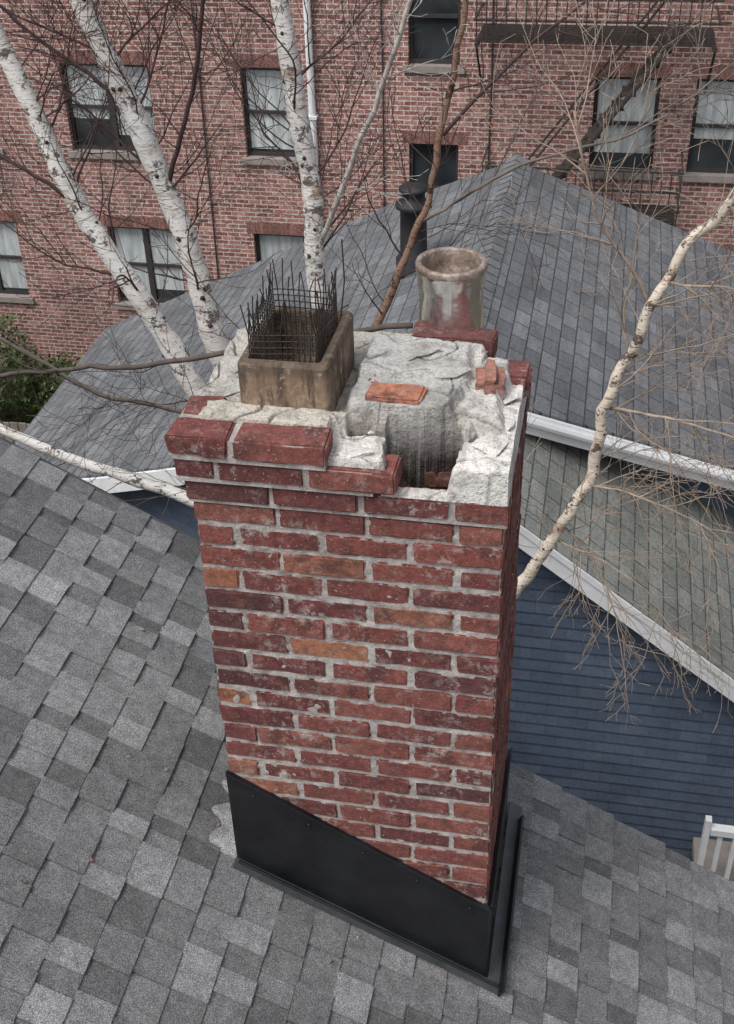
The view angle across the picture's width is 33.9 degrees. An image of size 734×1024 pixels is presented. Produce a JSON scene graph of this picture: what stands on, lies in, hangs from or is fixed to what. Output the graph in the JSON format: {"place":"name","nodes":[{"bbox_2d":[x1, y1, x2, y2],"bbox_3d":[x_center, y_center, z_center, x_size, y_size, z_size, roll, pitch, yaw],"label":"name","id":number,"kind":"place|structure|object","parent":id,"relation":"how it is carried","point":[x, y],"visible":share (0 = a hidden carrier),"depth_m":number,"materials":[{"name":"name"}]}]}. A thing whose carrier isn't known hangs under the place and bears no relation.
{"place":"outdoors","nodes":[
{"label":"outdoors","id":0,"kind":"place"},
{"bbox_2d":[0,357,76,423],"bbox_3d":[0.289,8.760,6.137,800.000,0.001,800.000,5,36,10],"label":"ground","id":1,"kind":"structure","parent":0,"point":[13,419],"depth_m":22.12,"materials":[{"name":"green plant"}]},
{"bbox_2d":[0,421,27,442],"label":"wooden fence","id":2,"kind":"object","parent":1,"relation":"on","point":[21,426],"visible":0.04,"depth_m":19.34,"materials":[{"name":"beige wood"}]},
{"bbox_2d":[0,312,45,423],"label":"evergreen shrub","id":3,"kind":"object","parent":1,"relation":"on","point":[24,355],"visible":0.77,"depth_m":20.45,"materials":[{"name":"green plant"}]},
{"bbox_2d":[19,352,82,418],"bbox_3d":[-5.266,-2.072,20.974,1.916,1.432,1.541,5,36,10],"label":"evergreen shrub","id":4,"kind":"object","parent":1,"relation":"on","point":[54,386],"visible":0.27,"depth_m":20.72,"materials":[{"name":"green plant"}]},
{"bbox_2d":[0,0,733,361],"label":"walls","id":5,"kind":"structure","parent":1,"relation":"on","point":[250,198],"depth_m":19.30,"materials":[{"name":"brick"}]},
{"bbox_2d":[303,0,318,174],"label":"drain pipe","id":6,"kind":"object","parent":5,"relation":"attached to","point":[310,73],"visible":0.21,"depth_m":18.87,"materials":[{"name":"white metal"}]},
{"bbox_2d":[190,0,493,278],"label":"wall cables","id":7,"kind":"object","parent":5,"relation":"attached to","point":[382,122],"depth_m":19.21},
{"bbox_2d":[0,0,733,302],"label":"window frames","id":8,"kind":"structure","parent":5,"relation":"attached to","point":[292,154],"depth_m":19.57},
{"bbox_2d":[0,0,733,298],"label":"window glass","id":9,"kind":"object","parent":8,"relation":"in","point":[432,37],"visible":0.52,"depth_m":18.78,"materials":[{"name":"black glass"}]},
{"bbox_2d":[0,50,733,250],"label":"window lintels","id":10,"kind":"structure","parent":5,"relation":"attached to","point":[270,227],"depth_m":19.31,"materials":[{"name":"stone"}]},
{"bbox_2d":[0,63,733,309],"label":"stone sills","id":11,"kind":"structure","parent":5,"relation":"attached to","point":[434,68],"depth_m":19.04,"materials":[{"name":"grey stone"}]},
{"bbox_2d":[474,0,724,226],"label":"fire escape","id":12,"kind":"object","parent":5,"relation":"attached to","point":[593,134],"visible":0.58,"depth_m":17.46,"materials":[{"name":"metal"}]},
{"bbox_2d":[110,458,733,538],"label":"walls","id":13,"kind":"structure","parent":1,"relation":"on","point":[183,519],"depth_m":11.09,"materials":[{"name":"blue"}]},
{"bbox_2d":[14,164,504,477],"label":"roof slope","id":14,"kind":"structure","parent":13,"relation":"on","point":[382,253],"depth_m":12.67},
{"bbox_2d":[395,182,431,276],"bbox_3d":[0.436,-2.596,11.287,0.340,0.950,0.340,5,36,10],"label":"roof vent stack","id":15,"kind":"object","parent":14,"relation":"on","point":[409,224],"visible":0.64,"depth_m":11.11,"materials":[{"name":"metal"}]},
{"bbox_2d":[479,154,525,327],"bbox_3d":[1.115,-2.341,10.809,0.220,0.063,5.160,5,36,10],"label":"ridge cap","id":16,"kind":"object","parent":14,"relation":"on","point":[508,185],"visible":0.51,"depth_m":11.32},
{"bbox_2d":[81,412,733,492],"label":"fascia","id":17,"kind":"structure","parent":13,"relation":"attached to","point":[534,422],"depth_m":9.43,"materials":[{"name":"white wood"}]},
{"bbox_2d":[485,165,733,469],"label":"roof slope","id":18,"kind":"structure","parent":13,"relation":"on","point":[575,365],"depth_m":10.78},
{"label":"walls","id":19,"kind":"object","parent":1,"relation":"on","visible":0},
{"bbox_2d":[0,481,720,1023],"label":"roof deck","id":20,"kind":"structure","parent":19,"relation":"on","point":[182,841],"depth_m":3.56,"materials":[{"name":"grey"}]},
{"bbox_2d":[0,437,198,541],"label":"drip edge","id":21,"kind":"object","parent":20,"relation":"attached to","point":[118,499],"depth_m":4.43,"materials":[{"name":"grey metal"}]},
{"bbox_2d":[164,239,532,996],"bbox_3d":[0.008,0.430,3.485,0.928,2.502,0.760,5,36,10],"label":"brick chimney","id":22,"kind":"object","parent":20,"relation":"on","point":[352,495],"visible":0.91,"depth_m":2.99,"materials":[{"name":"brick"}]},
{"bbox_2d":[13,626,700,1013],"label":"leaf litter","id":23,"kind":"object","parent":20,"relation":"on","point":[217,824],"visible":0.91,"depth_m":3.67,"materials":[{"name":"brown plant"}]},
{"bbox_2d":[0,440,733,1023],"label":"roof shingles","id":24,"kind":"object","parent":20,"relation":"on","point":[188,908],"visible":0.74,"depth_m":3.70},
{"bbox_2d":[0,0,733,729],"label":"birch tree","id":25,"kind":"object","parent":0,"point":[148,152],"visible":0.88,"depth_m":5.93,"materials":[{"name":"white plant"}]},
{"bbox_2d":[0,65,733,295],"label":"window blinds","id":26,"kind":"object","parent":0,"point":[12,271],"depth_m":19.84,"materials":[{"name":"white fabric"}]},
{"bbox_2d":[506,548,733,870],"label":"wing siding","id":27,"kind":"object","parent":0,"point":[662,770],"visible":0.09,"depth_m":9.56,"materials":[{"name":"blue wood"}]},
{"bbox_2d":[520,433,733,678],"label":"wing roof","id":28,"kind":"structure","parent":27,"relation":"on","point":[536,503],"depth_m":9.11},
{"bbox_2d":[519,525,733,701],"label":"wing rake trim","id":29,"kind":"structure","parent":28,"relation":"attached to","point":[557,563],"depth_m":8.54,"materials":[{"name":"white wood"}]},
{"bbox_2d":[692,837,733,881],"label":"porch deck","id":30,"kind":"structure","parent":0,"point":[723,858],"depth_m":9.92,"materials":[{"name":"wood"}]},
{"bbox_2d":[696,815,733,879],"bbox_3d":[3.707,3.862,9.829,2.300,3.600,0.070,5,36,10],"label":"porch railing","id":31,"kind":"object","parent":30,"relation":"on","point":[719,831],"visible":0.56,"depth_m":9.09,"materials":[{"name":"white wood"}]}
]}

